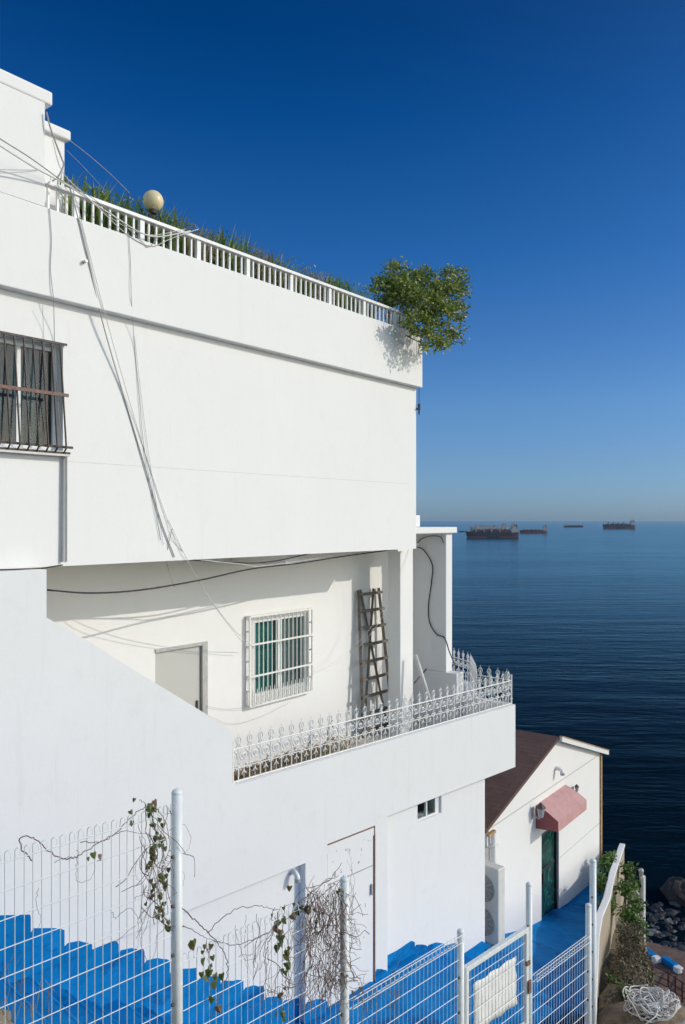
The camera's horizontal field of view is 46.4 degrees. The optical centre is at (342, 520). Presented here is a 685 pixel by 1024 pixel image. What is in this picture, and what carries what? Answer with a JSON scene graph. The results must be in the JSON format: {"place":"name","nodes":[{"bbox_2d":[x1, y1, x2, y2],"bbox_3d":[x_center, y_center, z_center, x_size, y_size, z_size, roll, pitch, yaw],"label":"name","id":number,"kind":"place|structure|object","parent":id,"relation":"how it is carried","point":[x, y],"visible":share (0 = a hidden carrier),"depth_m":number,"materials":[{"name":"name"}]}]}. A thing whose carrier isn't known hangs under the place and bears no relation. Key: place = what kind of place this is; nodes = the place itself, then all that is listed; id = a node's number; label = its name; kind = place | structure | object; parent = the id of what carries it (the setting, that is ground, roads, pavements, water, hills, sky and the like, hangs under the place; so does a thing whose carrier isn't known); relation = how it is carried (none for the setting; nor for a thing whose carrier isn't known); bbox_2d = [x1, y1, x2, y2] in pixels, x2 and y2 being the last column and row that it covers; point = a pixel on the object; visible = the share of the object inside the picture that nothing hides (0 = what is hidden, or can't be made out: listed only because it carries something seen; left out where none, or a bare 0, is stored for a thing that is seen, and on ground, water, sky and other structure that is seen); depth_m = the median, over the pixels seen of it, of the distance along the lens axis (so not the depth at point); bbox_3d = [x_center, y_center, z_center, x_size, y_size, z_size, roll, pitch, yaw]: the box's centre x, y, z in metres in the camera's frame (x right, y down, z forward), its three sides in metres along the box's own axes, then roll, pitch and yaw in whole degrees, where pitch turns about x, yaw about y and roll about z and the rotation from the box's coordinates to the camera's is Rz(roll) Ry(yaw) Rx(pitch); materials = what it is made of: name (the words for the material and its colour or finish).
{"place":"outdoors","nodes":[
{"label":"outdoors","id":0,"kind":"place"},
{"bbox_2d":[0,951,58,1023],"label":"vine","id":1,"kind":"object","parent":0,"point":[8,1016],"visible":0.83,"depth_m":5.95,"materials":[{"name":"plant"}]},
{"bbox_2d":[0,0,684,520],"label":"sky","id":2,"kind":"structure","parent":0,"point":[536,148],"materials":[{"name":"blue"}]},
{"bbox_2d":[485,870,605,1015],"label":"path","id":3,"kind":"structure","parent":0,"point":[556,933],"depth_m":15.87,"materials":[{"name":"blue paint"}]},
{"bbox_2d":[485,860,504,947],"bbox_3d":[2.601,7.030,14.806,0.260,1.460,0.820,0,0,-45],"label":"air conditioner","id":4,"kind":"object","parent":3,"relation":"on","point":[494,903],"visible":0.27,"depth_m":14.53,"materials":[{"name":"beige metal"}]},
{"bbox_2d":[485,729,609,933],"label":"house","id":5,"kind":"structure","parent":3,"relation":"on","point":[553,851],"depth_m":17.54,"materials":[{"name":"paint"}]},
{"bbox_2d":[531,802,545,819],"bbox_3d":[4.153,6.124,16.898,0.297,0.374,0.220,0,0,37],"label":"wall lantern","id":6,"kind":"object","parent":5,"relation":"attached to","point":[540,807],"depth_m":16.84,"materials":[{"name":"grey metal"}]},
{"bbox_2d":[542,830,557,916],"bbox_3d":[4.555,7.830,17.803,0.150,2.060,0.980,0,0,37],"label":"door","id":7,"kind":"structure","parent":5,"relation":"in","point":[549,839],"depth_m":17.92,"materials":[{"name":"green"}]},
{"bbox_2d":[554,765,564,775],"bbox_3d":[4.875,5.590,17.926,0.212,0.189,0.122,0,0,37],"label":"vent elbow","id":8,"kind":"object","parent":5,"relation":"attached to","point":[561,770],"visible":1,"depth_m":17.88,"materials":[{"name":"white metal"}]},
{"bbox_2d":[572,784,578,791],"bbox_3d":[5.473,6.272,18.762,0.162,0.204,0.120,0,0,37],"label":"wall lantern","id":9,"kind":"object","parent":5,"relation":"attached to","point":[576,786],"depth_m":18.72,"materials":[{"name":"grey metal"}]},
{"bbox_2d":[420,521,684,942],"bbox_3d":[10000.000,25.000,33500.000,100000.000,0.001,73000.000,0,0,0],"label":"sea","id":10,"kind":"structure","parent":0,"point":[578,633],"depth_m":158.10,"materials":[{"name":"liquid"}]},
{"bbox_2d":[470,522,507,529],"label":"cargo ship","id":11,"kind":"object","parent":10,"relation":"on","point":[487,527],"visible":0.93,"depth_m":2215.29,"materials":[{"name":"white paint"}]},
{"bbox_2d":[466,522,518,537],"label":"cargo ship","id":12,"kind":"object","parent":10,"relation":"on","point":[513,532],"visible":0.95,"depth_m":1170.44,"materials":[{"name":"paint"}]},
{"bbox_2d":[479,522,514,530],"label":"cargo ship","id":13,"kind":"object","parent":10,"relation":"on","point":[500,529],"visible":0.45,"depth_m":1596.35,"materials":[{"name":"red paint"}]},
{"bbox_2d":[520,523,546,532],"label":"cargo ship","id":14,"kind":"object","parent":10,"relation":"on","point":[544,530],"visible":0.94,"depth_m":1635.43,"materials":[{"name":"grey paint"}]},
{"bbox_2d":[564,524,582,526],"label":"cargo ship","id":15,"kind":"object","parent":10,"relation":"on","point":[566,525],"visible":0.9,"depth_m":3169.52,"materials":[{"name":"paint"}]},
{"bbox_2d":[603,520,634,528],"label":"cargo ship","id":16,"kind":"object","parent":10,"relation":"on","point":[631,525],"visible":0.94,"depth_m":2556.07,"materials":[{"name":"paint"}]},
{"bbox_2d":[660,876,684,906],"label":"sea rock","id":17,"kind":"object","parent":10,"relation":"in","point":[672,888],"visible":0.88,"depth_m":52.62,"materials":[{"name":"grey stone"}]},
{"bbox_2d":[597,908,671,1014],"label":"ground","id":18,"kind":"structure","parent":0,"point":[609,994],"depth_m":13.50,"materials":[{"name":"brown soil"}]},
{"bbox_2d":[0,69,514,1023],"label":"white building","id":19,"kind":"structure","parent":18,"relation":"on","point":[278,425],"depth_m":10.67,"materials":[{"name":"paint"}]},
{"bbox_2d":[0,564,62,569],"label":"cable","id":20,"kind":"object","parent":19,"relation":"on","point":[34,568],"visible":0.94,"depth_m":8.58,"materials":[{"name":"black rubber"}]},
{"bbox_2d":[0,331,72,456],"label":"window","id":21,"kind":"structure","parent":19,"relation":"in","point":[23,391],"depth_m":8.66,"materials":[{"name":"white paint"}]},
{"bbox_2d":[0,138,78,190],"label":"cable","id":22,"kind":"object","parent":19,"relation":"attached to","point":[37,163],"visible":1,"depth_m":8.25,"materials":[{"name":"grey rubber"}]},
{"bbox_2d":[42,305,48,399],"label":"cable","id":23,"kind":"object","parent":19,"relation":"attached to","point":[44,350],"visible":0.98,"depth_m":8.66,"materials":[{"name":"grey rubber"}]},
{"bbox_2d":[49,208,60,429],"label":"cable","id":24,"kind":"object","parent":19,"relation":"attached to","point":[53,309],"visible":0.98,"depth_m":8.64,"materials":[{"name":"grey rubber"}]},
{"bbox_2d":[46,112,63,180],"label":"cable","id":25,"kind":"object","parent":19,"relation":"hanging from","point":[56,146],"visible":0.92,"depth_m":8.59,"materials":[{"name":"grey rubber"}]},
{"bbox_2d":[0,145,190,236],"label":"cable","id":26,"kind":"object","parent":19,"relation":"attached to","point":[4,148],"visible":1,"depth_m":8.83,"materials":[{"name":"grey rubber"}]},
{"bbox_2d":[70,141,128,191],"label":"cable","id":27,"kind":"object","parent":19,"relation":"attached to","point":[99,164],"visible":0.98,"depth_m":9.48,"materials":[{"name":"grey rubber"}]},
{"bbox_2d":[71,183,158,246],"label":"cable","id":28,"kind":"object","parent":19,"relation":"attached to","point":[114,215],"visible":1,"depth_m":9.24,"materials":[{"name":"grey rubber"}]},
{"bbox_2d":[52,140,184,234],"bbox_3d":[-2.539,-3.761,9.331,0.039,0.680,1.861,0,0,38],"label":"cable","id":29,"kind":"object","parent":19,"relation":"attached to","point":[100,208],"visible":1,"depth_m":9.19,"materials":[{"name":"grey rubber"}]},
{"bbox_2d":[66,176,174,556],"bbox_3d":[-2.591,-1.647,9.405,0.093,4.206,1.659,0,0,32],"label":"cable","id":30,"kind":"object","parent":19,"relation":"attached to","point":[116,369],"visible":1,"depth_m":9.37,"materials":[{"name":"grey rubber"}]},
{"bbox_2d":[66,178,197,245],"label":"cable","id":31,"kind":"object","parent":19,"relation":"attached to","point":[120,228],"visible":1,"depth_m":9.32,"materials":[{"name":"grey rubber"}]},
{"bbox_2d":[128,232,160,539],"bbox_3d":[-2.417,-1.578,9.663,0.098,3.627,0.585,0,0,25],"label":"cable","id":32,"kind":"object","parent":19,"relation":"attached to","point":[138,387],"visible":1,"depth_m":9.64,"materials":[{"name":"grey rubber"}]},
{"bbox_2d":[134,336,163,544],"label":"cable","id":33,"kind":"object","parent":19,"relation":"attached to","point":[146,436],"visible":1,"depth_m":9.73,"materials":[{"name":"grey rubber"}]},
{"bbox_2d":[142,190,162,243],"bbox_3d":[-2.357,-3.736,9.960,0.256,0.751,0.261,0,0,38],"label":"globe lamp","id":34,"kind":"object","parent":19,"relation":"attached to","point":[153,199],"visible":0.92,"depth_m":9.88,"materials":[{"name":"beige glass"}]},
{"bbox_2d":[70,180,250,644],"bbox_3d":[-2.037,-0.851,10.749,0.376,5.741,4.443,0,0,20],"label":"cable","id":35,"kind":"object","parent":19,"relation":"attached to","point":[131,407],"visible":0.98,"depth_m":9.50,"materials":[{"name":"black rubber"}]},
{"bbox_2d":[155,641,207,714],"bbox_3d":[-2.430,2.980,12.014,0.090,2.240,1.005,0,0,38],"label":"door","id":36,"kind":"structure","parent":19,"relation":"in","point":[182,670],"depth_m":12.11,"materials":[{"name":"grey metal"}]},
{"bbox_2d":[168,520,246,646],"bbox_3d":[-1.769,1.010,11.384,0.152,2.049,2.878,0,0,14],"label":"cable","id":37,"kind":"object","parent":19,"relation":"attached to","point":[200,583],"visible":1,"depth_m":10.58,"materials":[{"name":"grey rubber"}]},
{"bbox_2d":[47,550,389,593],"bbox_3d":[-0.856,0.672,12.021,0.232,0.363,8.064,0,0,35],"label":"cable","id":38,"kind":"object","parent":19,"relation":"attached to","point":[204,578],"visible":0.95,"depth_m":10.48,"materials":[{"name":"black rubber"}]},
{"bbox_2d":[190,554,307,563],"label":"cable","id":39,"kind":"object","parent":19,"relation":"attached to","point":[256,562],"visible":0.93,"depth_m":11.33,"materials":[{"name":"black rubber"}]},
{"bbox_2d":[245,608,313,707],"bbox_3d":[-1.111,2.289,13.685,0.289,1.497,1.606,0,0,38],"label":"window","id":40,"kind":"structure","parent":19,"relation":"in","point":[279,645],"depth_m":13.72,"materials":[{"name":"white paint"}]},
{"bbox_2d":[289,868,300,882],"bbox_3d":[-0.647,4.880,11.019,0.097,0.159,0.170,0,0,-45],"label":"vent elbow","id":41,"kind":"object","parent":19,"relation":"attached to","point":[294,872],"visible":0.97,"depth_m":10.98,"materials":[{"name":"silver metal"}]},
{"bbox_2d":[234,733,372,780],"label":"leaf litter","id":42,"kind":"object","parent":19,"relation":"on","point":[256,772],"visible":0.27,"depth_m":13.47,"materials":[{"name":"brown plant"}]},
{"bbox_2d":[201,544,416,566],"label":"cable","id":43,"kind":"object","parent":19,"relation":"attached to","point":[281,563],"visible":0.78,"depth_m":11.76,"materials":[{"name":"black rubber"}]},
{"bbox_2d":[327,720,333,750],"bbox_3d":[-0.213,3.835,14.316,0.036,0.530,0.184,0,0,38],"label":"garden tap","id":44,"kind":"object","parent":19,"relation":"on","point":[327,734],"visible":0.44,"depth_m":14.24,"materials":[{"name":"grey metal"}]},
{"bbox_2d":[327,826,374,1005],"bbox_3d":[0.128,5.775,11.749,0.990,2.350,0.070,0,0,-45],"label":"door","id":45,"kind":"structure","parent":19,"relation":"in","point":[362,853],"depth_m":11.85,"materials":[{"name":"white paint"}]},
{"bbox_2d":[312,551,407,674],"bbox_3d":[0.299,1.428,14.530,1.955,2.530,0.491,0,0,-19],"label":"cable","id":46,"kind":"object","parent":19,"relation":"attached to","point":[371,626],"visible":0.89,"depth_m":14.83,"materials":[{"name":"white paint"}]},
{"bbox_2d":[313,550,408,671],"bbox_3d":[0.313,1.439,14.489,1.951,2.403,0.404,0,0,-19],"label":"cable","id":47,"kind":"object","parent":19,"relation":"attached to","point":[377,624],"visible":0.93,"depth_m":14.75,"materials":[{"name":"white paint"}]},
{"bbox_2d":[357,588,387,737],"bbox_3d":[0.616,2.715,15.591,0.331,2.784,1.092,0,0,38],"label":"wooden ladder","id":48,"kind":"object","parent":19,"relation":"on","point":[368,661],"visible":0.7,"depth_m":15.50,"materials":[{"name":"brown wood"}]},
{"bbox_2d":[364,256,474,354],"bbox_3d":[1.690,-3.921,14.592,1.580,2.226,2.996,0,0,38],"label":"roof tree","id":49,"kind":"object","parent":19,"relation":"on","point":[403,290],"visible":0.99,"depth_m":14.11,"materials":[{"name":"green plant"}]},
{"bbox_2d":[417,796,439,820],"bbox_3d":[1.406,4.770,13.312,0.627,0.300,0.045,0,0,-45],"label":"window","id":50,"kind":"structure","parent":19,"relation":"in","point":[436,801],"depth_m":13.44,"materials":[{"name":"white paint"}]},
{"bbox_2d":[417,547,455,669],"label":"cable","id":51,"kind":"object","parent":19,"relation":"attached to","point":[428,607],"visible":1,"depth_m":16.08,"materials":[{"name":"black rubber"}]},
{"bbox_3d":[-1.164,-3.220,11.936,0.440,0.440,6.650,0,0,38],"label":"roof planter","id":52,"kind":"object","parent":19,"relation":"on","visible":0},
{"bbox_2d":[49,172,122,229],"bbox_3d":[-3.033,-3.732,9.390,0.880,0.681,1.226,0,0,38],"label":"roof plant","id":53,"kind":"object","parent":52,"relation":"on","point":[96,211],"visible":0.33,"depth_m":9.35,"materials":[{"name":"green plant"}]},
{"bbox_2d":[86,181,156,238],"bbox_3d":[-2.759,-3.728,9.718,0.779,0.668,1.174,0,0,38],"label":"roof plant","id":54,"kind":"object","parent":52,"relation":"on","point":[127,204],"visible":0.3,"depth_m":9.66,"materials":[{"name":"green plant"}]},
{"bbox_2d":[115,198,172,248],"bbox_3d":[-2.584,-3.675,10.036,0.726,0.614,0.957,0,0,60],"label":"roof plant","id":55,"kind":"object","parent":52,"relation":"in","point":[146,225],"visible":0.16,"depth_m":9.98,"materials":[{"name":"green plant"}]},
{"bbox_2d":[137,200,210,255],"bbox_3d":[-2.301,-3.761,10.391,0.901,0.739,1.349,0,0,15],"label":"roof plant","id":56,"kind":"object","parent":52,"relation":"on","point":[170,223],"visible":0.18,"depth_m":10.23,"materials":[{"name":"green plant"}]},
{"bbox_2d":[180,218,230,266],"bbox_3d":[-1.937,-3.691,10.825,0.757,0.607,1.212,0,0,38],"label":"roof plant","id":57,"kind":"object","parent":52,"relation":"in","point":[207,251],"visible":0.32,"depth_m":10.70,"materials":[{"name":"green plant"}]},
{"bbox_2d":[200,225,260,278],"bbox_3d":[-1.590,-3.765,11.311,0.984,0.758,1.239,0,0,38],"label":"roof plant","id":58,"kind":"object","parent":52,"relation":"in","point":[232,245],"visible":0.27,"depth_m":11.13,"materials":[{"name":"green plant"}]},
{"bbox_2d":[239,243,293,286],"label":"roof plant","id":59,"kind":"object","parent":52,"relation":"in","point":[270,257],"visible":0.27,"depth_m":11.66,"materials":[{"name":"green plant"}]},
{"bbox_2d":[276,257,314,296],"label":"roof plant","id":60,"kind":"object","parent":52,"relation":"in","point":[289,268],"visible":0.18,"depth_m":12.17,"materials":[{"name":"green plant"}]},
{"bbox_2d":[292,265,339,304],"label":"roof plant","id":61,"kind":"object","parent":52,"relation":"on","point":[317,288],"visible":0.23,"depth_m":12.58,"materials":[{"name":"green plant"}]},
{"bbox_2d":[313,271,367,312],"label":"roof plant","id":62,"kind":"object","parent":52,"relation":"on","point":[338,285],"visible":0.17,"depth_m":13.03,"materials":[{"name":"green plant"}]},
{"bbox_2d":[349,283,381,318],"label":"roof plant","id":63,"kind":"object","parent":52,"relation":"in","point":[362,294],"visible":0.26,"depth_m":13.61,"materials":[{"name":"green plant"}]},
{"bbox_2d":[0,953,583,1023],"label":"stairs","id":64,"kind":"structure","parent":18,"relation":"on","point":[424,1008],"depth_m":11.41,"materials":[{"name":"blue paint"}]},
{"bbox_2d":[0,788,596,1023],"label":"fence","id":65,"kind":"object","parent":18,"relation":"on","point":[176,911],"visible":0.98,"depth_m":5.19,"materials":[{"name":"metal"}]},
{"bbox_2d":[18,798,194,967],"bbox_3d":[-1.288,2.142,4.607,1.132,1.075,0.148,0,0,-45],"label":"climbing vine","id":66,"kind":"object","parent":65,"relation":"attached to","point":[149,807],"visible":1,"depth_m":4.76,"materials":[{"name":"green plant"}]},
{"bbox_2d":[182,885,313,1023],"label":"climbing vine","id":67,"kind":"object","parent":65,"relation":"attached to","point":[208,972],"visible":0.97,"depth_m":5.40,"materials":[{"name":"green plant"}]},
{"bbox_2d":[282,848,369,1023],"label":"bare vine","id":68,"kind":"object","parent":65,"relation":"attached to","point":[322,930],"visible":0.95,"depth_m":5.75,"materials":[{"name":"brown plant"}]},
{"bbox_2d":[334,961,407,1023],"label":"bare vine","id":69,"kind":"object","parent":65,"relation":"attached to","point":[359,988],"visible":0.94,"depth_m":6.05,"materials":[{"name":"brown plant"}]},
{"bbox_2d":[464,926,531,1023],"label":"gate","id":70,"kind":"structure","parent":65,"relation":"attached to","point":[494,995],"depth_m":7.34,"materials":[{"name":"white metal"}]},
{"bbox_2d":[596,843,624,1021],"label":"retaining wall","id":71,"kind":"structure","parent":18,"relation":"on","point":[606,921],"depth_m":16.86,"materials":[{"name":"white paint"}]},
{"bbox_2d":[587,849,620,915],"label":"leafy creeper","id":72,"kind":"object","parent":71,"relation":"attached to","point":[609,857],"visible":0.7,"depth_m":18.32,"materials":[{"name":"green plant"}]},
{"bbox_2d":[613,861,649,937],"bbox_3d":[6.459,8.531,18.029,0.715,1.018,2.606,0,0,16],"label":"leafy creeper","id":73,"kind":"object","parent":71,"relation":"attached to","point":[630,883],"visible":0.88,"depth_m":17.70,"materials":[{"name":"green plant"}]},
{"bbox_2d":[605,973,635,999],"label":"leafy creeper","id":74,"kind":"object","parent":18,"relation":"on","point":[612,979],"visible":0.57,"depth_m":13.62,"materials":[{"name":"green plant"}]},
{"bbox_2d":[604,918,653,988],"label":"dry vines","id":75,"kind":"object","parent":18,"relation":"on","point":[630,971],"visible":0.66,"depth_m":15.63,"materials":[{"name":"brown plant"}]},
{"bbox_2d":[626,868,645,953],"bbox_3d":[6.973,9.337,19.012,0.175,2.526,1.033,0,0,0],"label":"post","id":76,"kind":"object","parent":18,"relation":"on","point":[642,889],"visible":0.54,"depth_m":18.55,"materials":[{"name":"metal"}]},
{"bbox_2d":[596,1000,684,1023],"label":"soil ledge","id":77,"kind":"object","parent":18,"relation":"on","point":[614,1013],"visible":0.36,"depth_m":12.55,"materials":[{"name":"brown soil"}]},
{"bbox_2d":[622,984,680,1023],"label":"rope heap","id":78,"kind":"object","parent":77,"relation":"on","point":[651,1002],"visible":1,"depth_m":12.50,"materials":[{"name":"white fabric"}]},
{"bbox_2d":[629,931,658,987],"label":"leafy creeper","id":79,"kind":"object","parent":18,"relation":"on","point":[649,976],"visible":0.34,"depth_m":15.83,"materials":[{"name":"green plant"}]},
{"bbox_2d":[646,901,684,950],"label":"beach rocks","id":80,"kind":"object","parent":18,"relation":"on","point":[656,916],"visible":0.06,"depth_m":49.51,"materials":[{"name":"grey stone"}]},
{"bbox_2d":[646,947,660,963],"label":"sea kerb block","id":81,"kind":"structure","parent":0,"point":[656,959],"depth_m":38.85,"materials":[{"name":"blue paint"}]},
{"bbox_2d":[646,942,684,1006],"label":"terrace","id":82,"kind":"structure","parent":0,"point":[675,955],"depth_m":38.60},
{"bbox_2d":[651,963,684,998],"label":"brown railing","id":83,"kind":"object","parent":82,"relation":"on","point":[669,981],"visible":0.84,"depth_m":36.23,"materials":[{"name":"metal"}]},
{"bbox_2d":[681,967,684,1002],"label":"brown railing","id":84,"kind":"object","parent":82,"relation":"on","point":[682,984],"visible":0.84,"depth_m":35.59,"materials":[{"name":"brown metal"}]},
{"bbox_2d":[662,956,682,973],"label":"sea kerb block","id":85,"kind":"structure","parent":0,"point":[674,966],"depth_m":38.18,"materials":[{"name":"blue paint"}]}
]}

